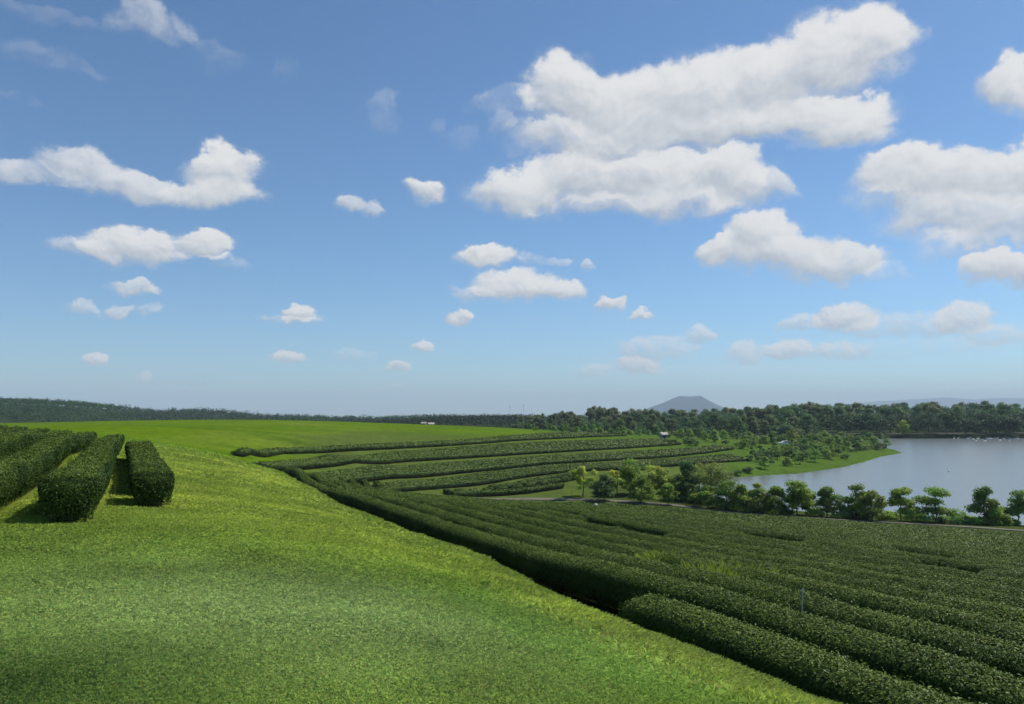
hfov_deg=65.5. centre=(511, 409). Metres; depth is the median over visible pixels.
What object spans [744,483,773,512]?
young tree
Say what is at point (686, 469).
tree
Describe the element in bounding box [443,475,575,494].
tea hedge
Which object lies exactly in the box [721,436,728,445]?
tree
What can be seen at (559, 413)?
forest tree
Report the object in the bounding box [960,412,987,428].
umbrella tree
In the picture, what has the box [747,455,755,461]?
tree
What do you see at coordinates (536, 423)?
forest tree
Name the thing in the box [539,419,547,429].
forest tree
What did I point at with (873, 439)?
tree
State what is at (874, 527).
tea hedge
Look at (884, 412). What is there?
forest tree
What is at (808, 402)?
forest tree
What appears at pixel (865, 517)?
shrub
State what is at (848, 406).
forest tree
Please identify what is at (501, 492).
tea hedge
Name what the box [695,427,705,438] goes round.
tree
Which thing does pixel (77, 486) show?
tea hedge
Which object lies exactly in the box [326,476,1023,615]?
tea hedge
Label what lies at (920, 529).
tea hedge
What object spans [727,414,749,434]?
forest tree
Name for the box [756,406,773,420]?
forest tree
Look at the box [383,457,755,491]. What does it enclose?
tea hedge
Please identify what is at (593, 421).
forest tree
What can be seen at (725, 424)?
forest tree
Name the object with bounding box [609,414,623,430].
forest tree
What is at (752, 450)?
tree
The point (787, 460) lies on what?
tree
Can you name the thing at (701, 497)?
young tree
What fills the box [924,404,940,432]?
forest tree
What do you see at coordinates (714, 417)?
forest tree
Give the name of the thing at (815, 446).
tree
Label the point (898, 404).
forest tree
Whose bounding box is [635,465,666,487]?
tree
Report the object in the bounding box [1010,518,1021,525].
shrub
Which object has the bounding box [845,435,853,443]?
tree
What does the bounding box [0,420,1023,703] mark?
ground
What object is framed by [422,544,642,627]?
bank grass
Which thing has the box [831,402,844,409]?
forest tree
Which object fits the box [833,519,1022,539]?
tea hedge
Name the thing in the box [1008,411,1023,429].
umbrella tree
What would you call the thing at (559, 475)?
tea hedge
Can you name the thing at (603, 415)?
forest tree
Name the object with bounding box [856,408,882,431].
forest tree
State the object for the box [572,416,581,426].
forest tree
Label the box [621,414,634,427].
forest tree
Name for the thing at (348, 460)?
tea hedge
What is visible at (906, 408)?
forest tree
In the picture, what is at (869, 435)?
tree
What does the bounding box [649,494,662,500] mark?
shrub
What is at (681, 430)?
tree
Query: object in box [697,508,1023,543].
tea hedge
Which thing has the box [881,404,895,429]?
forest tree
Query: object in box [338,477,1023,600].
tea hedge
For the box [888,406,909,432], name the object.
forest tree
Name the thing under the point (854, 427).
umbrella tree
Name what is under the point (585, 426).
tree
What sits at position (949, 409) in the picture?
forest tree
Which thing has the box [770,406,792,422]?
forest tree
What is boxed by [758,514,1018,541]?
tea hedge
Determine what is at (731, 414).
forest tree
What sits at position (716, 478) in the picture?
tree
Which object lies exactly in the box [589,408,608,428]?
forest tree
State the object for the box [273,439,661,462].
tea hedge
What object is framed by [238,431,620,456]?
tea hedge
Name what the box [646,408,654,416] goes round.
forest tree
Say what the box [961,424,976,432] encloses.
forest tree
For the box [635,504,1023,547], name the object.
tea hedge
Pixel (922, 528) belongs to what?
tea hedge
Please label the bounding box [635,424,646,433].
forest tree
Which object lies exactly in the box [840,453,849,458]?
tree
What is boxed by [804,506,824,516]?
shrub
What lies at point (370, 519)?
bank grass
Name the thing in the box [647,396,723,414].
blue mountain
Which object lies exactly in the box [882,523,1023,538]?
tea hedge
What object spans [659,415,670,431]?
forest tree
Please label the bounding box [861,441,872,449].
tree
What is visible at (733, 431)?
tree
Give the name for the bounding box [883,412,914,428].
umbrella tree
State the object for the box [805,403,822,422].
forest tree
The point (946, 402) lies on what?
pale far range
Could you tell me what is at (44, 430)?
tea hedge
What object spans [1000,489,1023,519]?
young tree
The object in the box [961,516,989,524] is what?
shrub
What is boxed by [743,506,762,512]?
shrub
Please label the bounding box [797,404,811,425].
forest tree
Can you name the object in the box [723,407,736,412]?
forest tree
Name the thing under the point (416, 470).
tea hedge
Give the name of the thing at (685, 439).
tree
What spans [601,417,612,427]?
forest tree
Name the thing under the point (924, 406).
forest tree
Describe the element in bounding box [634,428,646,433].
tree
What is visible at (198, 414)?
ridge wood
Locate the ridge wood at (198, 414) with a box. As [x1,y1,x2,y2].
[104,406,587,421]
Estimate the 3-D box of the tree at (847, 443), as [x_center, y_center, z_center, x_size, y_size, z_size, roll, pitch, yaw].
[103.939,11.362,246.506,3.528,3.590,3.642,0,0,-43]
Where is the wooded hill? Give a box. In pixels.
[0,404,147,422]
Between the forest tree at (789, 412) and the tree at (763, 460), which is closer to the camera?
the tree at (763, 460)
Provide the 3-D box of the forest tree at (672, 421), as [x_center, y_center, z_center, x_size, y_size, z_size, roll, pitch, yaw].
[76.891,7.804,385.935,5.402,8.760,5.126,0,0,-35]
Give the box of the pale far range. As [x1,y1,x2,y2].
[830,397,1023,415]
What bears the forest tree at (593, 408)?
on the ground at (224, 436)
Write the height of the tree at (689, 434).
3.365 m
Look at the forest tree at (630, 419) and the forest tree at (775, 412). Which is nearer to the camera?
the forest tree at (630, 419)
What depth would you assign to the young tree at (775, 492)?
97.71 m
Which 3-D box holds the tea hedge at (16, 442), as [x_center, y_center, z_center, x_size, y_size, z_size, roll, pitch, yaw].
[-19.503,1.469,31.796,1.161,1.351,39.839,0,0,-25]
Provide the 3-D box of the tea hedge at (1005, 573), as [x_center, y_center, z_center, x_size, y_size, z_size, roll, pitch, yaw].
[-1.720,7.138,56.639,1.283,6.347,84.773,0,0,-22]
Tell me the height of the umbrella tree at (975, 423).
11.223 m
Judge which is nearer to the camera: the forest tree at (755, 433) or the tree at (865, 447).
the tree at (865, 447)
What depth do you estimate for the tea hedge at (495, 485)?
115.33 m
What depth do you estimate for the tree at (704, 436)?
245.24 m
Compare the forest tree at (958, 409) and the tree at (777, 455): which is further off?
the forest tree at (958, 409)
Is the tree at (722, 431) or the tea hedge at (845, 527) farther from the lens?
the tree at (722, 431)
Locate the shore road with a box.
[734,433,1023,434]
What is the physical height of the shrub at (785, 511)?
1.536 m
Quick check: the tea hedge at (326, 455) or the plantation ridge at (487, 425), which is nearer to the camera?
the tea hedge at (326, 455)
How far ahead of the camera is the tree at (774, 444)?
218.25 m
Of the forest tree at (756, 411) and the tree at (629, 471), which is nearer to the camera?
the tree at (629, 471)
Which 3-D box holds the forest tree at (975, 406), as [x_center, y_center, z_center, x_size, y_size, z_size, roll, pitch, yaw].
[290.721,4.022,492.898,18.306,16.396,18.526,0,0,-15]
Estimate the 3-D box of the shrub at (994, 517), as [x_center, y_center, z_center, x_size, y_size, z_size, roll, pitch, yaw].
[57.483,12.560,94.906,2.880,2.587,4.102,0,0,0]
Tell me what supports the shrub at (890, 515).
on the ground at (224, 436)
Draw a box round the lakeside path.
[476,497,1023,531]
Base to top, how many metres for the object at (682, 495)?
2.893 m
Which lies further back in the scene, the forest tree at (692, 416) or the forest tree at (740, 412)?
the forest tree at (740, 412)
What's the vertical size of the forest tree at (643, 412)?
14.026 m
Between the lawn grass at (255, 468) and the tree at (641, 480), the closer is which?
the lawn grass at (255, 468)
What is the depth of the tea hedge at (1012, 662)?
14.06 m
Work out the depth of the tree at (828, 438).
287.64 m
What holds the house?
on the ground at (224, 436)
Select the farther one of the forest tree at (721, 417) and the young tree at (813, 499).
the forest tree at (721, 417)
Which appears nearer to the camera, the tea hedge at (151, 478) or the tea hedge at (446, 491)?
the tea hedge at (151, 478)
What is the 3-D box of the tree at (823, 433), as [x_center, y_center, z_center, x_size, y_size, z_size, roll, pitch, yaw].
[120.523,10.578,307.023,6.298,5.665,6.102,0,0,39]
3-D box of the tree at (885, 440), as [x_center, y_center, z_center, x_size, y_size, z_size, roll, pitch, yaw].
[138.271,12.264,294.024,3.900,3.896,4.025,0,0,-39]
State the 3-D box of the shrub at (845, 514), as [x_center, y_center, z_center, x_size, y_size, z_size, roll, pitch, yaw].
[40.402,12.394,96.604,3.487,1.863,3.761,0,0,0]
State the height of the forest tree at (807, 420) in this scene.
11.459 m
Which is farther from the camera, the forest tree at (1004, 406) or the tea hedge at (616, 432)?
the forest tree at (1004, 406)
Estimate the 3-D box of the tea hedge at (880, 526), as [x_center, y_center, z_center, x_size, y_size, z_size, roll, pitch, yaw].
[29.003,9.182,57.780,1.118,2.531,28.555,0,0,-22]
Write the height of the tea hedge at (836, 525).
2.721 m
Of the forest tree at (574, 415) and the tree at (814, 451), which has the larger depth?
the forest tree at (574, 415)
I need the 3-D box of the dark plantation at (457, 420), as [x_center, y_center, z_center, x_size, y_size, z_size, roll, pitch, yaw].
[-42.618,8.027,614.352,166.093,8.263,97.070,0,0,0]
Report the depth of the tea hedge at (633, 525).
26.93 m
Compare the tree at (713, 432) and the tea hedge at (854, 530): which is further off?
the tree at (713, 432)
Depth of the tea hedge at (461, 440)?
183.37 m
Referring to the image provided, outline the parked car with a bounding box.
[778,441,789,444]
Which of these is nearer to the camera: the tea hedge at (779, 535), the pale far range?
the tea hedge at (779, 535)
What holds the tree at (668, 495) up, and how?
on the ground at (224, 436)
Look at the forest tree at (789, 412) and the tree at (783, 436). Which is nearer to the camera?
the tree at (783, 436)
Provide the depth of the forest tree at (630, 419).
335.35 m
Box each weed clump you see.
[633,548,702,565]
[669,557,803,586]
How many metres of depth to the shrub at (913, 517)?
95.81 m
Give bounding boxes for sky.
[0,0,1023,417]
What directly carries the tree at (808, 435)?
on the ground at (224, 436)
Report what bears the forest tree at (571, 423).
on the ground at (224, 436)
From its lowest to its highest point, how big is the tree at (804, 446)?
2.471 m
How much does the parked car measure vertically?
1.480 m
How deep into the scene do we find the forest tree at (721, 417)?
386.66 m
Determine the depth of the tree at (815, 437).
273.25 m
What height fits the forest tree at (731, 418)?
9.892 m
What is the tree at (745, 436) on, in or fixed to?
on the ground at (224, 436)
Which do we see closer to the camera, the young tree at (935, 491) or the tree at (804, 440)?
the young tree at (935, 491)
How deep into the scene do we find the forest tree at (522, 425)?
426.81 m
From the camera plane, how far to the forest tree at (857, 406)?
493.09 m
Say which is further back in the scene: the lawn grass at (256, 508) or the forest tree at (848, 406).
the forest tree at (848, 406)
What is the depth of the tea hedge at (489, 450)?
154.81 m
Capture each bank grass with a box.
[263,466,367,513]
[331,504,499,563]
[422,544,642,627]
[511,601,847,703]
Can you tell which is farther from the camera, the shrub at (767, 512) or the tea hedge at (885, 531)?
the shrub at (767, 512)
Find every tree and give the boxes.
[510,415,517,423]
[514,415,523,422]
[520,421,527,428]
[524,416,532,428]
[533,417,543,428]
[535,413,545,429]
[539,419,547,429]
[547,413,558,424]
[556,412,561,423]
[557,412,567,424]
[560,414,574,427]
[566,427,574,431]
[567,418,574,427]
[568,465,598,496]
[572,413,584,421]
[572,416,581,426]
[581,411,599,425]
[581,418,595,431]
[581,424,588,430]
[585,405,596,418]
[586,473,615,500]
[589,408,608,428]
[595,407,606,428]
[595,421,610,430]
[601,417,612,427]
[605,408,621,427]
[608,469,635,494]
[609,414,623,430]
[613,419,624,430]
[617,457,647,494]
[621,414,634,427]
[621,416,637,430]
[625,408,640,423]
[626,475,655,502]
[627,412,647,427]
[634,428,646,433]
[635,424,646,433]
[635,464,647,469]
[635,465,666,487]
[639,408,646,421]
[641,414,658,434]
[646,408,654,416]
[650,410,661,421]
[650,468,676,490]
[651,423,665,434]
[653,426,661,434]
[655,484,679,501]
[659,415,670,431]
[666,414,683,427]
[666,418,675,434]
[667,408,680,417]
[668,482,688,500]
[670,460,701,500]
[672,428,685,433]
[674,432,684,437]
[675,410,690,422]
[680,417,689,428]
[682,437,696,443]
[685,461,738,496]
[686,419,706,428]
[686,439,699,445]
[687,412,697,428]
[687,430,693,436]
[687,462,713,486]
[690,426,702,435]
[690,484,719,507]
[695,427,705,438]
[698,410,717,426]
[698,431,704,439]
[702,433,709,440]
[703,413,722,429]
[707,430,719,439]
[709,410,724,415]
[709,416,732,429]
[710,480,740,509]
[712,434,718,442]
[717,419,729,436]
[718,429,729,437]
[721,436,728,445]
[722,416,745,433]
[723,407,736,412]
[724,412,744,422]
[724,483,751,511]
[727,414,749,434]
[730,430,736,438]
[731,469,741,474]
[733,438,750,448]
[734,409,747,431]
[740,414,757,434]
[740,434,750,438]
[741,439,757,446]
[742,466,754,471]
[744,407,757,422]
[744,410,760,432]
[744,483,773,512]
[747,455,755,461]
[749,446,757,453]
[751,418,772,435]
[751,451,767,457]
[752,408,766,432]
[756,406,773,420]
[756,444,764,451]
[757,419,770,432]
[757,435,770,443]
[757,456,771,467]
[761,485,792,513]
[764,413,781,432]
[766,409,779,423]
[766,431,776,442]
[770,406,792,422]
[770,418,795,438]
[771,442,778,449]
[774,409,801,426]
[774,433,789,441]
[775,450,781,458]
[777,406,808,425]
[779,416,804,435]
[780,433,787,441]
[781,456,793,465]
[784,478,815,515]
[785,428,799,440]
[785,449,797,455]
[789,452,797,459]
[796,414,818,437]
[796,451,804,461]
[797,401,814,413]
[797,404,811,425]
[797,443,809,450]
[798,489,816,514]
[801,438,807,443]
[802,414,819,433]
[804,434,811,441]
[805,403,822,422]
[806,449,823,459]
[811,434,822,441]
[811,444,819,450]
[811,486,844,516]
[814,404,826,429]
[815,404,838,431]
[820,430,830,440]
[822,413,863,431]
[822,449,836,458]
[824,405,846,432]
[824,437,831,445]
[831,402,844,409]
[833,434,842,443]
[833,444,842,453]
[839,483,876,518]
[840,407,855,432]
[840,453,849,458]
[841,404,850,414]
[842,441,853,449]
[843,414,867,429]
[845,402,864,418]
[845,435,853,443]
[848,412,884,432]
[850,435,866,443]
[850,440,863,450]
[851,443,867,449]
[852,489,887,519]
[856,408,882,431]
[858,404,873,415]
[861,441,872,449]
[865,416,899,430]
[866,432,876,437]
[868,437,879,444]
[872,441,889,449]
[876,407,893,432]
[876,432,883,438]
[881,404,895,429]
[882,438,892,445]
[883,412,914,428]
[886,486,920,520]
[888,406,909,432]
[892,403,905,410]
[894,419,910,433]
[900,405,911,412]
[904,406,929,432]
[906,412,945,432]
[911,486,966,522]
[918,402,933,429]
[921,403,943,431]
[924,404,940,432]
[928,410,968,434]
[939,407,965,431]
[945,417,982,433]
[948,404,964,429]
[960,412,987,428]
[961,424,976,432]
[962,408,984,415]
[964,402,977,411]
[964,485,1001,518]
[965,411,1009,436]
[966,403,997,414]
[978,403,996,431]
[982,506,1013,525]
[984,408,1012,432]
[987,413,1023,437]
[988,403,1022,432]
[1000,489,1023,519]
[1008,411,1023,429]
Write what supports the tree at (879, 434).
on the ground at (224, 436)
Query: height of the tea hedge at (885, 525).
2.658 m
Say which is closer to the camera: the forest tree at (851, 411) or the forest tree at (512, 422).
the forest tree at (851, 411)
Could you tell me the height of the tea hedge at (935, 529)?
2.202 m
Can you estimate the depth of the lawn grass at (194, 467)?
38.04 m
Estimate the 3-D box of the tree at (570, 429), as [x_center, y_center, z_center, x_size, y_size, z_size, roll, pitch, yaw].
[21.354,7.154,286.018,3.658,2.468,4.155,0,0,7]
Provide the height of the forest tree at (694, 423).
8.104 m
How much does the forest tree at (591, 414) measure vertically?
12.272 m
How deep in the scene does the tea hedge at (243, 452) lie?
139.29 m
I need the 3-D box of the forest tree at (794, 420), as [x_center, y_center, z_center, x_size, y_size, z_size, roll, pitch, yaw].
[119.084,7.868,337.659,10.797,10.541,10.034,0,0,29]
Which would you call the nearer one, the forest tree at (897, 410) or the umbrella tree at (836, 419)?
the umbrella tree at (836, 419)
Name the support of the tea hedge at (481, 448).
on the ground at (224, 436)
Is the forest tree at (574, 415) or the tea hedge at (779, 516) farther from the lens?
the forest tree at (574, 415)
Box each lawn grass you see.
[0,503,553,612]
[0,549,750,697]
[0,617,753,703]
[15,460,453,558]
[67,447,359,517]
[97,437,289,480]
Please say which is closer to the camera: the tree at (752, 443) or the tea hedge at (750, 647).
the tea hedge at (750, 647)
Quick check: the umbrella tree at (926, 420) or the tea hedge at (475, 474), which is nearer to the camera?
the tea hedge at (475, 474)
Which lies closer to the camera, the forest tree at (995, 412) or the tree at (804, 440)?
the tree at (804, 440)
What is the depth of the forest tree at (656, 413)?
420.54 m
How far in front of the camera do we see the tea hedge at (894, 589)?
18.65 m
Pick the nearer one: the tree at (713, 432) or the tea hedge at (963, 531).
the tea hedge at (963, 531)
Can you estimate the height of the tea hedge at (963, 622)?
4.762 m
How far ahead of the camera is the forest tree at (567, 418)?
428.36 m
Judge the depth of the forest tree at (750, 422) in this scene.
344.74 m
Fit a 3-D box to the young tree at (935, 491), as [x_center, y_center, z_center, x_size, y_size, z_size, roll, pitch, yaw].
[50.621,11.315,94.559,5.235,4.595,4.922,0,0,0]
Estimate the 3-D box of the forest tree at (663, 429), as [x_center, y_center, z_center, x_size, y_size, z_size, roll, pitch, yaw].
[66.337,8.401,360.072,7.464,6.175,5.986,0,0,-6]
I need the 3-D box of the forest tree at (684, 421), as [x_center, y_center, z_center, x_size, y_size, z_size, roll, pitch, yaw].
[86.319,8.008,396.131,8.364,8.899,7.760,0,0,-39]
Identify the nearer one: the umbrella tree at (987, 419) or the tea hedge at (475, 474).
the tea hedge at (475, 474)
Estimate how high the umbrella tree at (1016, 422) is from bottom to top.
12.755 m
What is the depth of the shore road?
411.28 m
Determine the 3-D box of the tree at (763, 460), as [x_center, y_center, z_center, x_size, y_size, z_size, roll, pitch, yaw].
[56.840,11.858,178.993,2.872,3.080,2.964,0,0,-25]
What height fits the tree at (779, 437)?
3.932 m
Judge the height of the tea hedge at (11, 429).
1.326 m
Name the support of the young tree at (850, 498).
on the ground at (224, 436)
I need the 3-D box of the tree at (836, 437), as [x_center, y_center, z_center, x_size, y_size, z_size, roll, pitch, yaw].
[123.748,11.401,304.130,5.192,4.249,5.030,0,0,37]
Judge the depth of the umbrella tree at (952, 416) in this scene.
403.61 m
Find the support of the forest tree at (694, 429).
on the ground at (224, 436)
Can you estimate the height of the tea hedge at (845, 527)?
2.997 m
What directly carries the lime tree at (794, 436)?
on the ground at (224, 436)
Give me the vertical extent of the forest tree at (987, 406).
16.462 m
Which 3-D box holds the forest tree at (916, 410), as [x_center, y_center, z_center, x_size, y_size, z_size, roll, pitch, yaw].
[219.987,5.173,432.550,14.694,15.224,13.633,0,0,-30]
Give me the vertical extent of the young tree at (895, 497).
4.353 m
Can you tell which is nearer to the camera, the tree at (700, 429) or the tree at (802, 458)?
the tree at (802, 458)
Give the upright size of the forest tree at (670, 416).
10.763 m
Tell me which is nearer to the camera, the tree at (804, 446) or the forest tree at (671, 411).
the tree at (804, 446)
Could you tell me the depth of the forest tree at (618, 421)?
338.96 m
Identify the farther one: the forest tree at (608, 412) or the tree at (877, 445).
the forest tree at (608, 412)
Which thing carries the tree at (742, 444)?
on the ground at (224, 436)
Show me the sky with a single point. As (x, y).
(378, 208)
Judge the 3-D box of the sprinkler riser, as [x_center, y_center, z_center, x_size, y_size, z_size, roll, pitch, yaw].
[4.616,3.515,12.679,0.061,1.357,0.034,0,0,0]
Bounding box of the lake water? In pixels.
[698,438,1023,524]
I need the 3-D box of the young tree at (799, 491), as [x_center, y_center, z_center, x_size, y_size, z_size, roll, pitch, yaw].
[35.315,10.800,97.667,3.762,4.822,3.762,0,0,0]
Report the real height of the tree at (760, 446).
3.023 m
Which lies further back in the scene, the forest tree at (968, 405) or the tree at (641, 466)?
the forest tree at (968, 405)
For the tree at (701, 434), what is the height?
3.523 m
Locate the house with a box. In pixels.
[659,432,668,438]
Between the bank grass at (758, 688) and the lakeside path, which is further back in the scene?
the lakeside path
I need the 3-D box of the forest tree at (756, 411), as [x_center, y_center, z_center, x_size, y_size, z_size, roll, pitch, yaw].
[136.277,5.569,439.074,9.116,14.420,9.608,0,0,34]
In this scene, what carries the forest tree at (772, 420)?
on the ground at (224, 436)
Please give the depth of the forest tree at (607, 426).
336.79 m
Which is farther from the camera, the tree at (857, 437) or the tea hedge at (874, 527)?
the tree at (857, 437)
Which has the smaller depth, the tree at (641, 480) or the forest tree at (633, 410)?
the tree at (641, 480)
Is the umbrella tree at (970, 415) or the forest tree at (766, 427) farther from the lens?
the umbrella tree at (970, 415)
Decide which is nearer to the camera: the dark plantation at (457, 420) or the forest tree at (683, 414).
the forest tree at (683, 414)
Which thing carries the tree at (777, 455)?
on the ground at (224, 436)
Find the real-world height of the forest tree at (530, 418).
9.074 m
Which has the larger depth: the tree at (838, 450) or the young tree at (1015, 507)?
the tree at (838, 450)
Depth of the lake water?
178.00 m
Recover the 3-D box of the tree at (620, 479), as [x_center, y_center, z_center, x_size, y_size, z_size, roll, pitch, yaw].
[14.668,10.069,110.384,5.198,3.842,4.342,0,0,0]
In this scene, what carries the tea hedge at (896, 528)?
on the ground at (224, 436)
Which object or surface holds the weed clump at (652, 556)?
on the ground at (224, 436)
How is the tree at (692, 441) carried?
on the ground at (224, 436)
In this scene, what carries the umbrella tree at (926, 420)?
on the ground at (224, 436)
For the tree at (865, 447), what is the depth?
261.05 m
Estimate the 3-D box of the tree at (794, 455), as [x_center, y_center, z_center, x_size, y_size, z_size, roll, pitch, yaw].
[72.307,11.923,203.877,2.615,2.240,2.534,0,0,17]
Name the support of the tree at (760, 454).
on the ground at (224, 436)
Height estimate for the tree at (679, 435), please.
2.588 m
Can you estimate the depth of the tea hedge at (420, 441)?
151.99 m
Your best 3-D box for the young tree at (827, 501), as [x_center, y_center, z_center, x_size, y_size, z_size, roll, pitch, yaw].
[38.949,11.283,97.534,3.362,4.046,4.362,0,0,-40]
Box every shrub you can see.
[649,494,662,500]
[710,502,729,507]
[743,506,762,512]
[758,504,777,513]
[777,504,796,514]
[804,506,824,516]
[828,505,857,518]
[852,513,874,519]
[877,510,901,519]
[899,513,934,521]
[932,516,969,524]
[937,515,975,518]
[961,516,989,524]
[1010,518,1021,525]
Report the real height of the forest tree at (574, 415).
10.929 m
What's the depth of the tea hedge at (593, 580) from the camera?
13.88 m
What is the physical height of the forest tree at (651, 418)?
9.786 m
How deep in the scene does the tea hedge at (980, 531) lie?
70.47 m
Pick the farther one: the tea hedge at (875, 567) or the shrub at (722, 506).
the shrub at (722, 506)
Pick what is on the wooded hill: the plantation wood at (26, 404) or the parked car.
the plantation wood at (26, 404)
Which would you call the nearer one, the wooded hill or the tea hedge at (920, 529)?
the tea hedge at (920, 529)
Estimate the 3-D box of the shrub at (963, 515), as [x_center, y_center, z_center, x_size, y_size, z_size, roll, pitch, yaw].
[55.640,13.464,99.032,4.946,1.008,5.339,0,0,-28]
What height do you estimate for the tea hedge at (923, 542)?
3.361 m
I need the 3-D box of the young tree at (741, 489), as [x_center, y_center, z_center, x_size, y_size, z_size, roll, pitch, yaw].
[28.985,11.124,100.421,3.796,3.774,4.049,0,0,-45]
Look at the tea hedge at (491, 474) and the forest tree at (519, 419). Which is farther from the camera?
the forest tree at (519, 419)
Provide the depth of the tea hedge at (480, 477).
130.31 m
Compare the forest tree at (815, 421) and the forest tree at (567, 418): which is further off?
the forest tree at (567, 418)
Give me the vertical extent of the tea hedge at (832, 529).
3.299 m
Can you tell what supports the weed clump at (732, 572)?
on the ground at (224, 436)
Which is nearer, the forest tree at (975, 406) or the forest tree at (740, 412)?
the forest tree at (740, 412)
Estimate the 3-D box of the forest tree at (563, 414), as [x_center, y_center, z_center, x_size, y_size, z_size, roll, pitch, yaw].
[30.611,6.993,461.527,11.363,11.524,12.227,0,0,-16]
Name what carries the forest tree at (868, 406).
on the ground at (224, 436)
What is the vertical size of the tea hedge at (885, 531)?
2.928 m
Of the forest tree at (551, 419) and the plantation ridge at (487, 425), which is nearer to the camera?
the forest tree at (551, 419)
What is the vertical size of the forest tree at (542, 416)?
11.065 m
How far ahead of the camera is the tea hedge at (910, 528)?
61.32 m
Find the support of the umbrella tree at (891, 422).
on the ground at (224, 436)
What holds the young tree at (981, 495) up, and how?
on the ground at (224, 436)
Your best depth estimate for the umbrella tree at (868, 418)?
398.62 m
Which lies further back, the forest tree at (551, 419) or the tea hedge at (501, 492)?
the forest tree at (551, 419)
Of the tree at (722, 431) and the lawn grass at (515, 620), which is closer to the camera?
the lawn grass at (515, 620)
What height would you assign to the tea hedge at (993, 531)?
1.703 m
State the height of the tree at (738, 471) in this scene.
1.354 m
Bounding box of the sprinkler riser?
[801,588,803,612]
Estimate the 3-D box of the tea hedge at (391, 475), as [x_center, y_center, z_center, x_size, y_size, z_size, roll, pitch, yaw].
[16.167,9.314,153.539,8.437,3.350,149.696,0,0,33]
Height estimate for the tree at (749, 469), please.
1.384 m
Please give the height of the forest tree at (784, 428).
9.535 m
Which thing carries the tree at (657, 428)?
on the ground at (224, 436)
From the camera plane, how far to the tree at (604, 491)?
104.52 m
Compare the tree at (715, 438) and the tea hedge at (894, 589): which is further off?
the tree at (715, 438)
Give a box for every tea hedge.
[0,425,28,432]
[0,427,49,434]
[0,429,71,458]
[0,431,96,506]
[37,433,124,521]
[124,439,174,506]
[230,433,626,456]
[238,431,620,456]
[252,439,676,465]
[253,438,665,463]
[257,442,681,470]
[258,430,606,450]
[259,431,606,450]
[271,441,671,467]
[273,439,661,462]
[277,440,663,463]
[280,441,662,465]
[283,467,1023,703]
[306,472,1023,687]
[309,444,717,474]
[320,445,721,476]
[324,445,732,478]
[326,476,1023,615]
[326,478,1023,653]
[335,446,734,482]
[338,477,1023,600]
[346,483,1023,631]
[348,478,1023,592]
[360,479,1023,583]
[371,453,732,486]
[373,480,1023,576]
[382,455,737,487]
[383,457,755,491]
[389,456,743,486]
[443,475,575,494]
[449,482,564,496]
[488,477,561,489]
[500,499,1023,571]
[516,471,578,482]
[520,499,1023,566]
[542,500,1023,561]
[562,501,1023,558]
[580,501,1023,554]
[600,502,1023,550]
[617,590,987,703]
[618,503,1022,549]
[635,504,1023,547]
[653,505,1022,545]
[674,506,1023,545]
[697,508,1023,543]
[734,512,1023,543]
[748,513,1022,542]
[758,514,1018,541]
[763,514,1021,541]
[782,515,1022,540]
[783,516,1023,540]
[791,516,1014,539]
[800,516,1019,539]
[819,518,1023,539]
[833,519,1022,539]
[843,520,1021,538]
[862,521,992,535]
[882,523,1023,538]
[901,524,1023,537]
[922,525,1023,536]
[938,527,1023,536]
[960,528,1022,535]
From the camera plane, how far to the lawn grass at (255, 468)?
58.09 m
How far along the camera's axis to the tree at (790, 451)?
211.25 m
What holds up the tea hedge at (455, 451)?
on the ground at (224, 436)
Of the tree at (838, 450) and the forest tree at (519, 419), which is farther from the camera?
the forest tree at (519, 419)
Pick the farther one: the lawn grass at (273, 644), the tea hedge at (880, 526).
the tea hedge at (880, 526)
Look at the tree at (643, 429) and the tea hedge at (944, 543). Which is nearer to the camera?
the tea hedge at (944, 543)
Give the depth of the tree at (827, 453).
212.48 m
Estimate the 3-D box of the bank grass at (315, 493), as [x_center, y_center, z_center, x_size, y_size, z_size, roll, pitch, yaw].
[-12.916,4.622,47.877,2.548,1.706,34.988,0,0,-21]
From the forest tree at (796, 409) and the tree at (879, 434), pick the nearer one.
the tree at (879, 434)
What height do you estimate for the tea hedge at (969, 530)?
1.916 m
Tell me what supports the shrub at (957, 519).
on the ground at (224, 436)
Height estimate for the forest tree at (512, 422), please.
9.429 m
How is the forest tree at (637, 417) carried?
on the ground at (224, 436)
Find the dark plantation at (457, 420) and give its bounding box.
[354,415,559,425]
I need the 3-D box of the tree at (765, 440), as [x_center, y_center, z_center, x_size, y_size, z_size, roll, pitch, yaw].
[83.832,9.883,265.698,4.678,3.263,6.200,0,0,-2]
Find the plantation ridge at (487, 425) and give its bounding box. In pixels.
[427,421,524,426]
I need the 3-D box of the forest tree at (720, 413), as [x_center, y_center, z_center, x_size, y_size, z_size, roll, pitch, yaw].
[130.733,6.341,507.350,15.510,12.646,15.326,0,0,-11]
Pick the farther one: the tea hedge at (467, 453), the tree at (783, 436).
the tree at (783, 436)
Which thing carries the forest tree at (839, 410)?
on the ground at (224, 436)
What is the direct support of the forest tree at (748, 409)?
on the ground at (224, 436)
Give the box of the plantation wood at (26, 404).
[0,397,172,421]
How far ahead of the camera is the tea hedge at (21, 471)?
19.47 m
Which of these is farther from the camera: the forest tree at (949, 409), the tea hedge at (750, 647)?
the forest tree at (949, 409)
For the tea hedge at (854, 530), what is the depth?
42.40 m
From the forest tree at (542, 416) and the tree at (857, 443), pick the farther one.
the forest tree at (542, 416)
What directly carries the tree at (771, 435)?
on the ground at (224, 436)
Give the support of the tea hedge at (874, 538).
on the ground at (224, 436)
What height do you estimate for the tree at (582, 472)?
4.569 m
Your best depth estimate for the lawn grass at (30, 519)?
12.10 m

